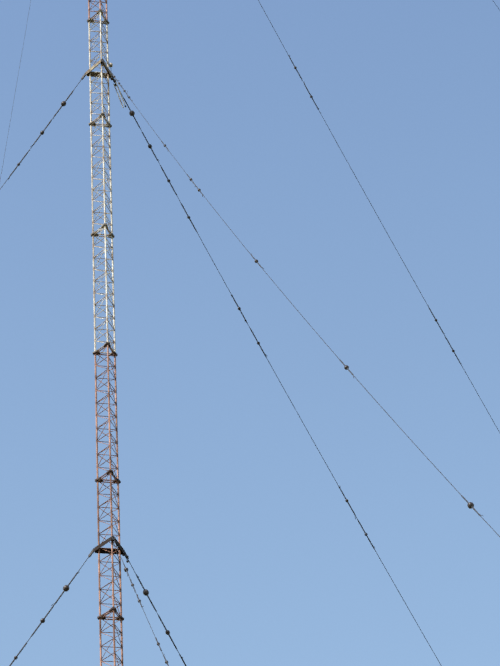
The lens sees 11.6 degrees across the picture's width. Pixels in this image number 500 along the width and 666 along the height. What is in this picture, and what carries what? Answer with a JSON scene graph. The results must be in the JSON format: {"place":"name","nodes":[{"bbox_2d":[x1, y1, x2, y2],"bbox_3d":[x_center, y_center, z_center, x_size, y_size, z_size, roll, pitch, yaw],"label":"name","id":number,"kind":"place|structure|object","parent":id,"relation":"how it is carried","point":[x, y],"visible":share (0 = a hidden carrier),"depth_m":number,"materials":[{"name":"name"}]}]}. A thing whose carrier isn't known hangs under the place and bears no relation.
{"place":"outdoors","nodes":[
{"label":"outdoors","id":0,"kind":"place"},
{"bbox_2d":[85,0,124,665],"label":"radio mast","id":1,"kind":"object","parent":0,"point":[98,549],"visible":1,"depth_m":61.89,"materials":[{"name":"metal"}]},
{"bbox_2d":[0,2,30,178],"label":"guy wire","id":2,"kind":"object","parent":1,"relation":"attached to","point":[14,96],"visible":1,"depth_m":36.52,"materials":[{"name":"metal"}]},
{"bbox_2d":[0,73,85,188],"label":"guy wire","id":3,"kind":"object","parent":1,"relation":"attached to","point":[63,103],"visible":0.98,"depth_m":66.81,"materials":[{"name":"black metal"}]},
{"bbox_2d":[9,549,93,665],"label":"guy wire","id":4,"kind":"object","parent":1,"relation":"attached to","point":[65,589],"visible":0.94,"depth_m":58.01,"materials":[{"name":"black metal"}]},
{"bbox_2d":[109,63,125,107],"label":"guy hardware","id":5,"kind":"object","parent":1,"relation":"attached to","point":[111,65],"visible":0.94,"depth_m":67.48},
{"bbox_2d":[112,536,168,665],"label":"guy wire","id":6,"kind":"object","parent":1,"relation":"attached to","point":[139,601],"visible":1,"depth_m":53.55,"materials":[{"name":"black metal"}]},
{"bbox_2d":[101,59,499,536],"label":"guy wire","id":7,"kind":"object","parent":1,"relation":"attached to","point":[470,505],"visible":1,"depth_m":46.37,"materials":[{"name":"black metal"}]},
{"bbox_2d":[0,0,499,665],"label":"sky","id":8,"kind":"structure","parent":0,"point":[239,534],"materials":[{"name":"blue"}]},
{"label":"anchor","id":9,"kind":"object","parent":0,"visible":0},
{"bbox_2d":[258,0,499,432],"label":"guy wire","id":10,"kind":"object","parent":9,"relation":"attached to","point":[311,96],"visible":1,"depth_m":73.31,"materials":[{"name":"black metal"}]},
{"label":"ground","id":11,"kind":"structure","parent":0,"visible":0},
{"bbox_3d":[20.483,42.651,55.297,0.900,0.745,0.900,-2,-36,-2],"label":"anchor","id":12,"kind":"object","parent":11,"relation":"on","visible":0},
{"bbox_2d":[124,552,185,665],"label":"guy wire","id":13,"kind":"object","parent":12,"relation":"attached to","point":[146,593],"visible":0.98,"depth_m":58.45,"materials":[{"name":"black metal"}]},
{"bbox_3d":[29.088,46.765,61.721,0.900,0.745,0.900,-2,-36,-2],"label":"anchor","id":14,"kind":"object","parent":11,"relation":"on","visible":0},
{"bbox_2d":[111,77,440,664],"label":"guy wire","id":15,"kind":"object","parent":14,"relation":"attached to","point":[131,113],"visible":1,"depth_m":66.37,"materials":[{"name":"black metal"}]}
]}

